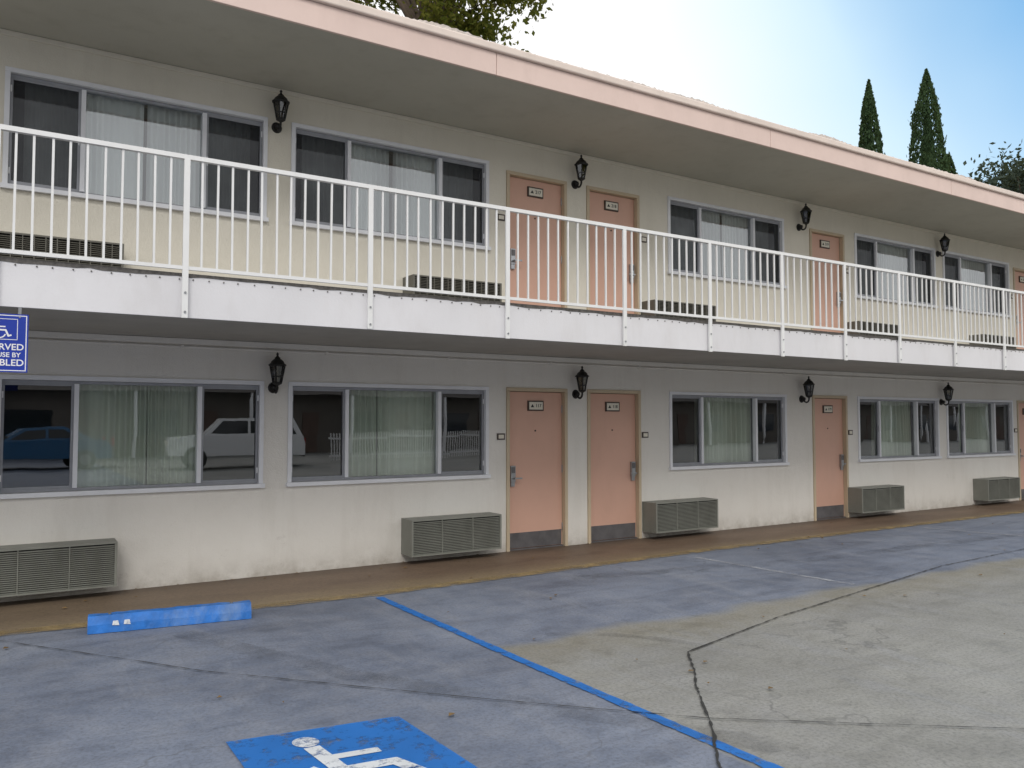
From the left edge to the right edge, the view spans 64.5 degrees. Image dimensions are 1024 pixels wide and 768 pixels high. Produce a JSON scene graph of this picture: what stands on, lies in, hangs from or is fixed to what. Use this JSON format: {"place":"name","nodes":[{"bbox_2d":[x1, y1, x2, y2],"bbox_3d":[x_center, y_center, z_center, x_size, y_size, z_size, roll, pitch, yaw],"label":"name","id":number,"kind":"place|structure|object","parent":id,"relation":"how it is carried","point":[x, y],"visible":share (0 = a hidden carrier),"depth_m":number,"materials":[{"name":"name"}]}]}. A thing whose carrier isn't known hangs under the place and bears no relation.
{"place":"outdoors","nodes":[
{"label":"outdoors","id":0,"kind":"place"},
{"bbox_2d":[77,384,196,486],"bbox_3d":[-3.712,0.532,8.070,1.154,1.190,0.114,2,-3,-32],"label":"window curtain","id":1,"kind":"object","parent":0,"point":[133,435],"depth_m":8.05,"materials":[{"name":"white fabric"}]},
{"bbox_2d":[84,93,201,207],"bbox_3d":[-3.716,-2.290,8.201,2.090,1.200,0.129,2,-3,-32],"label":"window curtain","id":2,"kind":"object","parent":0,"point":[120,121],"depth_m":8.18,"materials":[{"name":"white fabric"}]},
{"bbox_2d":[348,390,435,476],"bbox_3d":[-1.415,0.597,9.511,1.179,1.190,0.132,2,-3,-32],"label":"window curtain","id":3,"kind":"object","parent":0,"point":[402,423],"depth_m":9.53,"materials":[{"name":"white fabric"}]},
{"bbox_2d":[350,144,436,238],"bbox_3d":[-1.430,-2.225,9.631,2.196,1.200,0.133,2,-3,-32],"label":"window curtain","id":4,"kind":"object","parent":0,"point":[369,165],"depth_m":9.67,"materials":[{"name":"white fabric"}]},
{"bbox_2d":[0,512,1023,767],"bbox_3d":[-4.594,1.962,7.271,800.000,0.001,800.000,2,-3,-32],"label":"parking lot ground","id":5,"kind":"structure","parent":0,"point":[930,656],"depth_m":5.35,"materials":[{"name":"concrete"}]},
{"bbox_2d":[87,600,251,634],"bbox_3d":[-2.725,1.858,6.510,1.200,0.131,0.177,1,-3,-25],"label":"wheel stop","id":6,"kind":"object","parent":5,"relation":"on","point":[117,621],"visible":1,"depth_m":6.44,"materials":[{"name":"blue paint"}]},
{"bbox_2d":[226,716,476,767],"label":"painted wheelchair symbol","id":7,"kind":"object","parent":5,"relation":"on","point":[404,753],"visible":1,"depth_m":4.01,"materials":[{"name":"blue paint"}]},
{"bbox_2d":[347,0,552,51],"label":"broadleaf tree","id":8,"kind":"object","parent":5,"relation":"on","point":[444,12],"visible":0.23,"depth_m":21.05,"materials":[{"name":"green plant"}]},
{"bbox_2d":[0,82,1004,487],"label":"room interior","id":9,"kind":"object","parent":5,"relation":"on","point":[36,434],"depth_m":10.07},
{"bbox_2d":[1,640,1006,727],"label":"pavement joint","id":10,"kind":"object","parent":5,"relation":"on","point":[510,700],"visible":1,"depth_m":4.71,"materials":[{"name":"grey concrete"}]},
{"bbox_2d":[0,34,1023,601],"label":"front wall","id":11,"kind":"structure","parent":5,"relation":"on","point":[274,526],"depth_m":9.34,"materials":[{"name":"beige paint"}]},
{"bbox_2d":[0,538,117,597],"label":"wall air conditioner","id":12,"kind":"object","parent":11,"relation":"attached to","point":[39,568],"depth_m":7.29,"materials":[{"name":"grey metal"}]},
{"bbox_2d":[0,231,123,267],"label":"wall air conditioner","id":13,"kind":"object","parent":11,"relation":"attached to","point":[41,243],"depth_m":7.39,"materials":[{"name":"beige metal"}]},
{"bbox_2d":[0,374,264,498],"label":"window frame","id":14,"kind":"object","parent":11,"relation":"attached to","point":[71,488],"visible":1,"depth_m":7.90,"materials":[{"name":"grey metal"}]},
{"bbox_2d":[0,66,268,221],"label":"window frame","id":15,"kind":"object","parent":11,"relation":"attached to","point":[7,182],"visible":0.82,"depth_m":7.92,"materials":[{"name":"grey metal"}]},
{"bbox_2d":[11,80,259,212],"bbox_3d":[-3.664,-2.320,8.101,2.260,0.950,0.001,2,-3,-32],"label":"window screen","id":16,"kind":"object","parent":15,"relation":"attached to","point":[44,108],"depth_m":7.74,"materials":[{"name":"black fabric"}]},
{"bbox_2d":[268,352,285,393],"bbox_3d":[-2.478,-0.116,8.546,0.189,0.438,0.240,2,-3,-32],"label":"wall lantern","id":17,"kind":"object","parent":11,"relation":"attached to","point":[277,365],"depth_m":8.49,"materials":[{"name":"black metal"}]},
{"bbox_2d":[271,90,289,132],"bbox_3d":[-2.478,-2.923,8.674,0.189,0.438,0.240,2,-3,-32],"label":"wall lantern","id":18,"kind":"object","parent":11,"relation":"attached to","point":[281,102],"depth_m":8.61,"materials":[{"name":"black metal"}]},
{"bbox_2d":[286,382,490,486],"bbox_3d":[-1.365,0.567,9.387,2.520,1.120,0.145,2,-3,-32],"label":"window frame","id":19,"kind":"object","parent":11,"relation":"attached to","point":[344,389],"visible":1,"depth_m":9.31,"materials":[{"name":"grey metal"}]},
{"bbox_2d":[291,122,490,250],"bbox_3d":[-1.365,-2.256,9.515,2.520,1.130,0.145,2,-3,-32],"label":"window frame","id":20,"kind":"object","parent":11,"relation":"attached to","point":[348,142],"visible":0.78,"depth_m":9.43,"materials":[{"name":"grey metal"}]},
{"bbox_2d":[295,134,481,242],"bbox_3d":[-1.375,-2.255,9.530,2.360,0.950,0.001,2,-3,-32],"label":"window screen","id":21,"kind":"object","parent":20,"relation":"attached to","point":[317,156],"depth_m":9.16,"materials":[{"name":"black fabric"}]},
{"bbox_2d":[401,512,501,556],"bbox_3d":[-0.701,1.760,9.543,1.180,0.410,0.288,2,-3,-32],"label":"wall air conditioner","id":22,"kind":"object","parent":11,"relation":"attached to","point":[441,534],"depth_m":9.40,"materials":[{"name":"grey metal"}]},
{"bbox_2d":[403,274,501,301],"bbox_3d":[-0.701,-1.027,9.670,1.180,0.410,0.288,2,-3,-32],"label":"wall air conditioner","id":23,"kind":"object","parent":11,"relation":"attached to","point":[447,283],"depth_m":9.53,"materials":[{"name":"grey metal"}]},
{"bbox_2d":[0,306,1023,380],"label":"balcony slab","id":24,"kind":"structure","parent":11,"relation":"attached to","point":[50,320],"depth_m":8.61,"materials":[{"name":"grey concrete"}]},
{"bbox_2d":[0,307,28,372],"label":"disabled parking sign","id":25,"kind":"object","parent":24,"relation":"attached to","point":[14,328],"visible":1,"depth_m":5.70,"materials":[{"name":"metal"}]},
{"bbox_2d":[0,257,1023,352],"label":"deck edge flashing","id":26,"kind":"object","parent":24,"relation":"attached to","point":[97,267],"visible":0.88,"depth_m":7.38,"materials":[{"name":"grey metal"}]},
{"bbox_2d":[0,261,1023,370],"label":"balcony edge beam","id":27,"kind":"structure","parent":24,"relation":"attached to","point":[55,287],"depth_m":7.32,"materials":[{"name":"white paint"}]},
{"bbox_2d":[0,124,1023,369],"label":"balcony railing","id":28,"kind":"object","parent":27,"relation":"attached to","point":[186,268],"visible":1,"depth_m":7.85,"materials":[{"name":"white metal"}]},
{"bbox_2d":[0,28,1023,383],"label":"wall head moulding","id":29,"kind":"object","parent":11,"relation":"attached to","point":[226,342],"depth_m":9.62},
{"bbox_2d":[497,401,543,439],"bbox_3d":[0.107,0.457,10.305,0.728,0.495,0.040,2,-3,-36],"label":"door number plaque","id":30,"kind":"object","parent":11,"relation":"attached to","point":[531,405],"depth_m":10.41,"materials":[{"name":"white plastic"}]},
{"bbox_2d":[498,186,542,220],"bbox_3d":[0.107,-2.310,10.431,0.728,0.515,0.040,2,-3,-36],"label":"door number plaque","id":31,"kind":"object","parent":11,"relation":"attached to","point":[531,191],"depth_m":10.54,"materials":[{"name":"white plastic"}]},
{"bbox_2d":[28,338,1023,385],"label":"wall conduit","id":32,"kind":"object","parent":11,"relation":"attached to","point":[198,347],"depth_m":9.65,"materials":[{"name":"white metal"}]},
{"bbox_2d":[506,170,566,307],"bbox_3d":[0.298,-1.678,10.556,0.940,2.048,0.140,2,-3,-32],"label":"door frame","id":33,"kind":"object","parent":11,"relation":"attached to","point":[561,183],"visible":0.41,"depth_m":10.73,"materials":[{"name":"wood"}]},
{"bbox_2d":[510,177,560,306],"bbox_3d":[0.287,-1.662,10.572,0.840,1.978,0.040,2,-3,-32],"label":"door leaf","id":34,"kind":"object","parent":33,"relation":"attached to","point":[549,202],"visible":0.42,"depth_m":10.56,"materials":[{"name":"wood"}]},
{"bbox_2d":[510,198,561,268],"bbox_3d":[0.330,-1.584,10.515,0.833,1.808,0.095,2,-3,-32],"label":"door hardware","id":35,"kind":"object","parent":34,"relation":"attached to","point":[513,259],"depth_m":10.33,"materials":[{"name":"silver metal"}]},
{"bbox_2d":[506,387,567,551],"bbox_3d":[0.298,1.078,10.430,0.940,2.048,0.140,2,-3,-32],"label":"door frame","id":36,"kind":"object","parent":11,"relation":"attached to","point":[564,392],"visible":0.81,"depth_m":10.56,"materials":[{"name":"wood"}]},
{"bbox_2d":[510,392,561,548],"bbox_3d":[0.287,1.094,10.447,0.840,1.978,0.040,2,-3,-32],"label":"door leaf","id":37,"kind":"object","parent":36,"relation":"in","point":[536,490],"visible":0.8,"depth_m":10.44,"materials":[{"name":"pink wood"}]},
{"bbox_2d":[510,405,562,548],"bbox_3d":[0.330,1.173,10.390,0.833,1.808,0.095,2,-3,-32],"label":"door hardware","id":38,"kind":"object","parent":37,"relation":"attached to","point":[534,538],"depth_m":10.36,"materials":[{"name":"silver metal"}]},
{"bbox_2d":[571,155,587,188],"bbox_3d":[0.906,-2.827,10.786,0.189,0.438,0.240,2,-3,-32],"label":"wall lantern","id":39,"kind":"object","parent":11,"relation":"attached to","point":[581,164],"depth_m":10.73,"materials":[{"name":"black metal"}]},
{"bbox_2d":[572,366,588,398],"bbox_3d":[0.906,-0.020,10.658,0.189,0.438,0.240,2,-3,-32],"label":"wall lantern","id":40,"kind":"object","parent":11,"relation":"attached to","point":[582,376],"depth_m":10.60,"materials":[{"name":"black metal"}]},
{"bbox_2d":[586,185,639,314],"bbox_3d":[1.371,-1.647,11.225,0.930,2.048,0.140,2,-3,-32],"label":"door frame","id":41,"kind":"object","parent":11,"relation":"attached to","point":[589,189],"visible":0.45,"depth_m":11.38,"materials":[{"name":"beige wood"}]},
{"bbox_2d":[590,192,633,313],"bbox_3d":[1.360,-1.632,11.241,0.830,1.978,0.040,2,-3,-32],"label":"door leaf","id":42,"kind":"object","parent":41,"relation":"attached to","point":[623,215],"visible":0.48,"depth_m":11.22,"materials":[{"name":"wood"}]},
{"bbox_2d":[610,230,635,282],"bbox_3d":[1.389,-1.554,11.176,0.823,1.808,0.095,2,-3,-32],"label":"door hardware","id":43,"kind":"object","parent":42,"relation":"attached to","point":[630,272],"depth_m":11.37,"materials":[{"name":"silver metal"}]},
{"bbox_2d":[587,389,641,543],"bbox_3d":[1.371,1.109,11.100,0.930,2.048,0.140,2,-3,-32],"label":"door frame","id":44,"kind":"object","parent":11,"relation":"attached to","point":[638,463],"visible":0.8,"depth_m":11.23,"materials":[{"name":"beige wood"}]},
{"bbox_2d":[591,393,635,540],"bbox_3d":[1.360,1.125,11.116,0.830,1.978,0.040,2,-3,-32],"label":"door leaf","id":45,"kind":"object","parent":44,"relation":"in","point":[613,493],"visible":0.89,"depth_m":11.11,"materials":[{"name":"pink wood"}]},
{"bbox_2d":[591,429,636,540],"bbox_3d":[1.389,1.203,11.051,0.823,1.808,0.095,2,-3,-32],"label":"door hardware","id":46,"kind":"object","parent":45,"relation":"attached to","point":[613,531],"depth_m":11.09,"materials":[{"name":"silver metal"}]},
{"bbox_2d":[604,200,646,242],"bbox_3d":[1.590,-2.268,11.356,0.723,0.515,0.040,1,-3,-28],"label":"door number plaque","id":47,"kind":"object","parent":11,"relation":"attached to","point":[608,206],"depth_m":11.25,"materials":[{"name":"white plastic"}]},
{"bbox_2d":[605,402,647,437],"bbox_3d":[1.590,0.499,11.230,0.723,0.495,0.040,1,-3,-28],"label":"door number plaque","id":48,"kind":"object","parent":11,"relation":"attached to","point":[608,406],"depth_m":11.13,"materials":[{"name":"white plastic"}]},
{"bbox_2d":[641,299,715,320],"bbox_3d":[2.386,-0.940,11.597,1.180,0.410,0.288,2,-3,-32],"label":"wall air conditioner","id":49,"kind":"object","parent":11,"relation":"attached to","point":[675,307],"depth_m":11.41,"materials":[{"name":"grey metal"}]},
{"bbox_2d":[642,497,717,533],"bbox_3d":[2.386,1.847,11.470,1.180,0.410,0.288,2,-3,-32],"label":"wall air conditioner","id":50,"kind":"object","parent":11,"relation":"attached to","point":[671,515],"depth_m":11.29,"materials":[{"name":"grey metal"}]},
{"bbox_2d":[667,196,786,288],"bbox_3d":[3.295,-2.123,12.424,2.530,1.130,0.145,2,-3,-32],"label":"window frame","id":51,"kind":"object","parent":11,"relation":"attached to","point":[745,214],"visible":0.73,"depth_m":12.38,"materials":[{"name":"grey metal"}]},
{"bbox_2d":[670,204,778,282],"bbox_3d":[3.286,-2.123,12.439,2.370,0.950,0.001,2,-3,-32],"label":"window screen","id":52,"kind":"object","parent":51,"relation":"attached to","point":[683,221],"depth_m":12.09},
{"bbox_2d":[701,210,749,279],"bbox_3d":[3.236,-2.093,12.542,2.206,1.200,0.134,2,-3,-32],"label":"window curtain","id":53,"kind":"object","parent":51,"relation":"hanging from","point":[735,230],"depth_m":12.62,"materials":[{"name":"white fabric"}]},
{"bbox_2d":[669,392,789,469],"bbox_3d":[3.295,0.699,12.296,2.530,1.120,0.145,2,-3,-32],"label":"window frame","id":54,"kind":"object","parent":11,"relation":"attached to","point":[782,398],"visible":0.98,"depth_m":12.29,"materials":[{"name":"grey metal"}]},
{"bbox_2d":[796,203,811,230],"bbox_3d":[4.756,-2.718,13.189,0.189,0.438,0.240,2,-3,-32],"label":"wall lantern","id":55,"kind":"object","parent":11,"relation":"attached to","point":[805,211],"depth_m":13.13,"materials":[{"name":"black metal"}]},
{"bbox_2d":[799,376,814,402],"bbox_3d":[4.756,0.089,13.062,0.189,0.438,0.240,2,-3,-32],"label":"wall lantern","id":56,"kind":"object","parent":11,"relation":"attached to","point":[808,384],"depth_m":13.00,"materials":[{"name":"black metal"}]},
{"bbox_2d":[809,228,844,332],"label":"door frame","id":57,"kind":"object","parent":11,"relation":"attached to","point":[841,245],"visible":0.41,"depth_m":13.74,"materials":[{"name":"wood"}]},
{"bbox_2d":[812,233,840,332],"bbox_3d":[5.257,-1.521,13.674,0.800,1.978,0.040,2,-3,-32],"label":"door leaf","id":58,"kind":"object","parent":57,"relation":"in","point":[832,253],"visible":0.42,"depth_m":13.69,"materials":[{"name":"wood"}]},
{"bbox_2d":[836,292,842,306],"bbox_3d":[5.285,-1.443,13.608,0.793,1.808,0.095,2,-3,-32],"label":"door hardware","id":59,"kind":"object","parent":58,"relation":"attached to","point":[840,300],"depth_m":13.80,"materials":[{"name":"silver metal"}]},
{"bbox_2d":[812,395,849,520],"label":"door frame","id":60,"kind":"object","parent":11,"relation":"attached to","point":[845,444],"visible":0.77,"depth_m":13.68,"materials":[{"name":"wood"}]},
{"bbox_2d":[815,398,843,518],"bbox_3d":[5.257,1.235,13.549,0.800,1.978,0.040,2,-3,-32],"label":"door leaf","id":61,"kind":"object","parent":60,"relation":"in","point":[829,472],"visible":0.86,"depth_m":13.55,"materials":[{"name":"pink wood"}]},
{"bbox_2d":[817,428,845,518],"bbox_3d":[5.285,1.313,13.483,0.793,1.808,0.095,2,-3,-32],"label":"door hardware","id":62,"kind":"object","parent":61,"relation":"attached to","point":[830,511],"depth_m":13.55,"materials":[{"name":"silver metal"}]},
{"bbox_2d":[820,240,848,273],"bbox_3d":[5.480,-2.157,13.785,0.708,0.515,0.041,1,-3,-28],"label":"door number plaque","id":63,"kind":"object","parent":11,"relation":"attached to","point":[823,244],"depth_m":13.68,"materials":[{"name":"white plastic"}]},
{"bbox_2d":[822,405,852,434],"bbox_3d":[5.480,0.609,13.659,0.708,0.495,0.041,1,-3,-28],"label":"door number plaque","id":64,"kind":"object","parent":11,"relation":"attached to","point":[826,410],"depth_m":13.56,"materials":[{"name":"white plastic"}]},
{"bbox_2d":[847,321,897,337],"bbox_3d":[6.219,-0.831,13.990,1.180,0.410,0.288,2,-3,-32],"label":"wall air conditioner","id":65,"kind":"object","parent":11,"relation":"attached to","point":[874,326],"depth_m":13.77,"materials":[{"name":"grey metal"}]},
{"bbox_2d":[848,485,904,513],"bbox_3d":[6.219,1.956,13.863,1.180,0.410,0.288,2,-3,-32],"label":"wall air conditioner","id":66,"kind":"object","parent":11,"relation":"attached to","point":[871,499],"depth_m":13.66,"materials":[{"name":"grey metal"}]},
{"bbox_2d":[854,233,937,307],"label":"window frame","id":67,"kind":"object","parent":11,"relation":"attached to","point":[912,248],"visible":0.75,"depth_m":14.79,"materials":[{"name":"grey metal"}]},
{"bbox_2d":[877,244,910,301],"bbox_3d":[6.877,-1.990,14.812,2.130,1.200,0.124,2,-3,-32],"label":"window curtain","id":68,"kind":"object","parent":67,"relation":"hanging from","point":[893,258],"depth_m":14.90,"materials":[{"name":"white fabric"}]},
{"bbox_2d":[857,240,930,302],"bbox_3d":[6.928,-2.020,14.712,2.300,0.950,0.001,2,-3,-32],"label":"window screen","id":69,"kind":"object","parent":67,"relation":"attached to","point":[865,254],"depth_m":14.38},
{"bbox_2d":[857,396,941,461],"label":"window frame","id":70,"kind":"object","parent":11,"relation":"attached to","point":[916,455],"visible":1,"depth_m":14.62,"materials":[{"name":"grey metal"}]},
{"bbox_2d":[936,233,949,256],"bbox_3d":[8.131,-2.623,15.296,0.189,0.438,0.240,2,-3,-32],"label":"wall lantern","id":71,"kind":"object","parent":11,"relation":"attached to","point":[944,240],"depth_m":15.24,"materials":[{"name":"black metal"}]},
{"bbox_2d":[939,382,953,405],"bbox_3d":[8.131,0.185,15.169,0.189,0.438,0.240,2,-3,-32],"label":"wall lantern","id":72,"kind":"object","parent":11,"relation":"attached to","point":[948,389],"depth_m":15.11,"materials":[{"name":"black metal"}]},
{"bbox_2d":[942,251,1011,317],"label":"window frame","id":73,"kind":"object","parent":11,"relation":"attached to","point":[989,266],"visible":0.68,"depth_m":16.27,"materials":[{"name":"grey metal"}]},
{"bbox_2d":[945,257,1004,312],"bbox_3d":[9.197,-1.955,16.128,2.270,0.950,0.001,2,-3,-32],"label":"window screen","id":74,"kind":"object","parent":73,"relation":"in","point":[951,271],"depth_m":15.82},
{"bbox_2d":[946,399,1015,457],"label":"window frame","id":75,"kind":"object","parent":11,"relation":"attached to","point":[963,453],"visible":0.94,"depth_m":16.11,"materials":[{"name":"grey metal"}]},
{"bbox_2d":[969,334,1015,348],"bbox_3d":[9.510,-0.738,16.044,1.180,0.410,0.288,2,-3,-32],"label":"wall air conditioner","id":76,"kind":"object","parent":11,"relation":"attached to","point":[981,338],"depth_m":15.81,"materials":[{"name":"grey metal"}]},
{"bbox_2d":[973,477,1020,500],"bbox_3d":[9.510,2.049,15.917,1.180,0.410,0.288,2,-3,-32],"label":"wall air conditioner","id":77,"kind":"object","parent":11,"relation":"attached to","point":[994,488],"depth_m":15.70,"materials":[{"name":"grey metal"}]},
{"bbox_2d":[1011,276,1023,298],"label":"door number plaque","id":78,"kind":"object","parent":11,"relation":"attached to","point":[1021,278],"depth_m":17.05,"materials":[{"name":"white plastic"}]},
{"bbox_2d":[1013,267,1023,348],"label":"door frame","id":79,"kind":"object","parent":11,"relation":"attached to","point":[1018,270],"visible":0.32,"depth_m":16.82,"materials":[{"name":"beige wood"}]},
{"bbox_2d":[1015,271,1023,348],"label":"door leaf","id":80,"kind":"object","parent":79,"relation":"in","point":[1019,286],"visible":0.34,"depth_m":17.03,"materials":[{"name":"wood"}]},
{"bbox_2d":[1016,400,1023,499],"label":"door frame","id":81,"kind":"object","parent":11,"relation":"attached to","point":[1018,436],"visible":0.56,"depth_m":16.67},
{"bbox_2d":[1019,403,1023,498],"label":"door leaf","id":82,"kind":"object","parent":81,"relation":"in","point":[1021,421],"visible":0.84,"depth_m":16.86,"materials":[{"name":"wood"}]},
{"bbox_2d":[1020,448,1023,498],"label":"door hardware","id":83,"kind":"object","parent":82,"relation":"attached to","point":[1022,493],"depth_m":16.77,"materials":[{"name":"silver metal"}]},
{"bbox_2d":[0,500,1023,635],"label":"walkway","id":84,"kind":"structure","parent":5,"relation":"on","point":[17,616],"depth_m":8.71,"materials":[{"name":"concrete"}]},
{"bbox_2d":[3,500,1016,715],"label":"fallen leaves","id":85,"kind":"object","parent":84,"relation":"on","point":[769,687],"visible":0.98,"depth_m":7.52,"materials":[{"name":"brown plant"}]},
{"bbox_2d":[376,597,783,767],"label":"blue parking stripe","id":86,"kind":"object","parent":5,"relation":"on","point":[763,763],"visible":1,"depth_m":4.84,"materials":[{"name":"paint"}]},
{"bbox_2d":[687,652,721,767],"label":"pavement joint","id":87,"kind":"object","parent":5,"relation":"on","point":[714,737],"visible":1,"depth_m":4.38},
{"bbox_2d":[687,549,1020,651],"bbox_3d":[4.786,2.022,8.830,9.464,0.001,0.386,2,-3,-39],"label":"pavement joint","id":88,"kind":"object","parent":5,"relation":"on","point":[821,603],"visible":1,"depth_m":7.13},
{"bbox_2d":[857,79,885,154],"bbox_3d":[13.069,-4.127,29.457,1.973,14.178,2.046,2,-3,-32],"label":"cypress tree","id":89,"kind":"object","parent":5,"relation":"on","point":[870,136],"visible":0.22,"depth_m":29.55,"materials":[{"name":"green plant"}]},
{"bbox_2d":[906,68,957,173],"bbox_3d":[15.846,-4.420,30.236,3.230,14.834,2.359,2,-3,-32],"label":"cypress tree","id":90,"kind":"object","parent":5,"relation":"on","point":[936,156],"visible":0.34,"depth_m":30.03,"materials":[{"name":"green plant"}]},
{"bbox_2d":[963,141,1023,194],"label":"broadleaf tree","id":91,"kind":"object","parent":5,"relation":"on","point":[1012,180],"visible":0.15,"depth_m":44.73,"materials":[{"name":"green plant"}]},
{"bbox_2d":[348,0,1023,184],"label":"sky","id":92,"kind":"structure","parent":0,"point":[807,66],"materials":[{"name":"blue"}]},
{"bbox_2d":[695,397,751,462],"bbox_3d":[3.239,0.729,12.422,1.198,1.190,0.126,2,-3,-32],"label":"window curtain","id":93,"kind":"object","parent":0,"point":[727,429],"depth_m":12.45,"materials":[{"name":"white fabric"}]},
{"bbox_2d":[871,401,910,455],"bbox_3d":[6.873,0.832,14.688,1.178,1.190,0.117,2,-3,-32],"label":"window curtain","id":94,"kind":"object","parent":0,"point":[895,429],"depth_m":14.70,"materials":[{"name":"white fabric"}]},
{"bbox_2d":[958,403,989,452],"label":"window curtain","id":95,"kind":"object","parent":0,"point":[977,427],"depth_m":16.10,"materials":[{"name":"white fabric"}]},
{"bbox_2d":[961,259,987,311],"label":"window curtain","id":96,"kind":"object","parent":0,"point":[974,272],"depth_m":16.32,"materials":[{"name":"white fabric"}]},
{"bbox_3d":[3.674,-0.197,17.264,43.500,5.220,7.998,2,-3,-32],"label":"end and rear walls","id":97,"kind":"object","parent":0,"visible":0},
{"bbox_2d":[0,0,1023,249],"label":"roof deck and soffit","id":98,"kind":"structure","parent":97,"relation":"on","point":[206,36],"depth_m":9.05,"materials":[{"name":"beige paint"}]},
{"bbox_2d":[207,0,1023,213],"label":"roof fascia","id":99,"kind":"structure","parent":98,"relation":"attached to","point":[319,16],"depth_m":8.96,"materials":[{"name":"paint"}]},
{"bbox_2d":[309,0,1023,199],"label":"roof edge lip","id":100,"kind":"object","parent":99,"relation":"attached to","point":[377,14],"visible":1,"depth_m":9.25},
{"bbox_2d":[349,0,1009,190],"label":"roof gravel edge","id":101,"kind":"object","parent":98,"relation":"on","point":[469,34],"visible":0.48,"depth_m":9.44,"materials":[{"name":"grey gravel"}]}
]}

